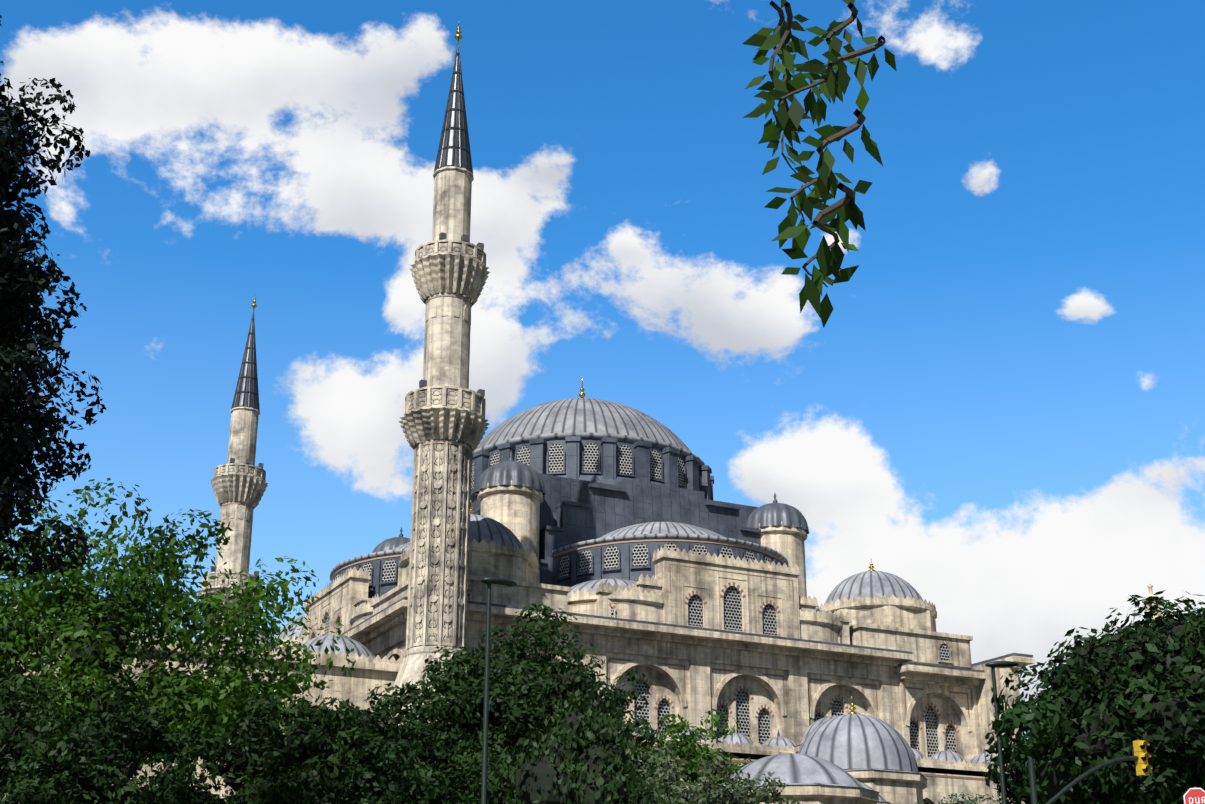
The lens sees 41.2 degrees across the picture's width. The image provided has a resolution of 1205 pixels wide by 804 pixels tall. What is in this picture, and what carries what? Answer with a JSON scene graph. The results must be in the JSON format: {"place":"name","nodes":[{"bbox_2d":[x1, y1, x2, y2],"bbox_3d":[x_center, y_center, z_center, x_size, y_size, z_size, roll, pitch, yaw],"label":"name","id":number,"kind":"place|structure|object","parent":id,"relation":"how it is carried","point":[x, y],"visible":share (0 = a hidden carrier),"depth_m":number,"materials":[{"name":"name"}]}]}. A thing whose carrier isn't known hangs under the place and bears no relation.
{"place":"outdoors","nodes":[
{"label":"outdoors","id":0,"kind":"place"},
{"bbox_2d":[0,0,1204,738],"label":"sky","id":1,"kind":"structure","parent":0,"point":[999,412],"materials":[{"name":"blue"}]},
{"bbox_2d":[742,0,896,327],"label":"tree branches","id":2,"kind":"object","parent":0,"point":[833,85],"visible":1,"depth_m":3.05,"materials":[{"name":"green plant"}]},
{"bbox_3d":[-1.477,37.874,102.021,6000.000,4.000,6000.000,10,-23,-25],"label":"ground","id":3,"kind":"structure","parent":0,"visible":0},
{"bbox_2d":[0,667,60,803],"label":"hedge tree","id":4,"kind":"object","parent":3,"relation":"on","point":[16,711],"visible":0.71,"depth_m":41.38,"materials":[{"name":"green plant"}]},
{"bbox_2d":[0,15,106,577],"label":"dark tree","id":5,"kind":"object","parent":3,"relation":"on","point":[22,285],"visible":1,"depth_m":29.71,"materials":[{"name":"green plant"}]},
{"bbox_2d":[0,683,226,803],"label":"hedge tree","id":6,"kind":"object","parent":3,"relation":"on","point":[87,762],"visible":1,"depth_m":39.10,"materials":[{"name":"green plant"}]},
{"bbox_2d":[0,478,355,788],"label":"tree","id":7,"kind":"object","parent":3,"relation":"on","point":[91,630],"visible":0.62,"depth_m":51.05,"materials":[{"name":"green plant"}]},
{"bbox_2d":[0,603,402,801],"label":"courtyard walls","id":8,"kind":"structure","parent":3,"relation":"on","point":[371,672],"depth_m":80.92,"materials":[{"name":"stone"}]},
{"bbox_2d":[178,693,439,803],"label":"hedge tree","id":9,"kind":"object","parent":3,"relation":"on","point":[249,769],"visible":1,"depth_m":40.48,"materials":[{"name":"green plant"}]},
{"bbox_2d":[224,710,424,800],"bbox_3d":[-8.772,13.560,52.099,7.308,7.014,7.176,0,-20,0],"label":"tree","id":10,"kind":"object","parent":3,"relation":"on","point":[284,736],"depth_m":52.34,"materials":[{"name":"green plant"}]},
{"bbox_2d":[198,27,489,793],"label":"minarets","id":11,"kind":"object","parent":3,"relation":"on","point":[444,408],"visible":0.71,"depth_m":86.12,"materials":[{"name":"stone"}]},
{"bbox_2d":[281,705,500,803],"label":"hedge tree","id":12,"kind":"object","parent":3,"relation":"on","point":[447,793],"visible":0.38,"depth_m":44.28,"materials":[{"name":"green plant"}]},
{"bbox_2d":[356,680,504,803],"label":"tree","id":13,"kind":"object","parent":3,"relation":"on","point":[409,694],"depth_m":58.23,"materials":[{"name":"green plant"}]},
{"bbox_2d":[481,577,516,803],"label":"street lamp","id":14,"kind":"object","parent":3,"relation":"on","point":[498,582],"visible":1,"depth_m":37.92,"materials":[{"name":"grey metal"}]},
{"bbox_2d":[373,603,657,797],"bbox_3d":[-3.065,13.280,58.867,10.429,12.171,9.998,10,-23,-25],"label":"tree","id":15,"kind":"object","parent":3,"relation":"on","point":[527,693],"visible":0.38,"depth_m":57.46,"materials":[{"name":"green plant"}]},
{"bbox_2d":[456,746,640,803],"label":"hedge tree","id":16,"kind":"object","parent":3,"relation":"on","point":[491,784],"visible":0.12,"depth_m":47.13,"materials":[{"name":"green plant"}]},
{"bbox_2d":[493,689,675,803],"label":"small tree","id":17,"kind":"object","parent":3,"relation":"on","point":[584,760],"visible":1,"depth_m":38.24,"materials":[{"name":"green plant"}]},
{"bbox_2d":[274,379,1034,764],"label":"mosque","id":18,"kind":"structure","parent":3,"relation":"on","point":[622,537],"depth_m":97.19,"materials":[{"name":"stone"}]},
{"bbox_2d":[625,709,754,803],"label":"acacia tree","id":19,"kind":"object","parent":3,"relation":"on","point":[685,751],"visible":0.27,"depth_m":58.75,"materials":[{"name":"green plant"}]},
{"bbox_2d":[626,745,802,803],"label":"olive tree","id":20,"kind":"object","parent":3,"relation":"on","point":[669,774],"visible":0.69,"depth_m":45.81,"materials":[{"name":"green plant"}]},
{"bbox_2d":[489,723,1024,803],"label":"side arcade","id":21,"kind":"object","parent":3,"relation":"on","point":[945,772],"visible":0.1,"depth_m":92.55,"materials":[{"name":"stone"}]},
{"bbox_2d":[708,583,1161,803],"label":"garden tombs","id":22,"kind":"object","parent":3,"relation":"on","point":[852,756],"visible":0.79,"depth_m":64.94,"materials":[{"name":"metal"}]},
{"bbox_2d":[913,784,1021,803],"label":"olive tree","id":23,"kind":"object","parent":3,"relation":"on","point":[957,800],"visible":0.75,"depth_m":52.02,"materials":[{"name":"green plant"}]},
{"bbox_2d":[985,661,1018,803],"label":"street lamp","id":24,"kind":"object","parent":3,"relation":"on","point":[1001,664],"visible":1,"depth_m":47.75,"materials":[{"name":"grey metal"}]},
{"bbox_2d":[1028,739,1151,803],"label":"traffic signal","id":25,"kind":"object","parent":3,"relation":"on","point":[1141,756],"visible":1,"depth_m":38.51,"materials":[{"name":"yellow paint"}]},
{"bbox_2d":[981,590,1204,803],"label":"tree","id":26,"kind":"object","parent":3,"relation":"on","point":[1098,701],"visible":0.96,"depth_m":44.54,"materials":[{"name":"green plant"}]},
{"bbox_2d":[1183,787,1204,803],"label":"stop sign","id":27,"kind":"object","parent":3,"relation":"on","point":[1195,795],"visible":1,"depth_m":36.42,"materials":[{"name":"red metal"}]}
]}

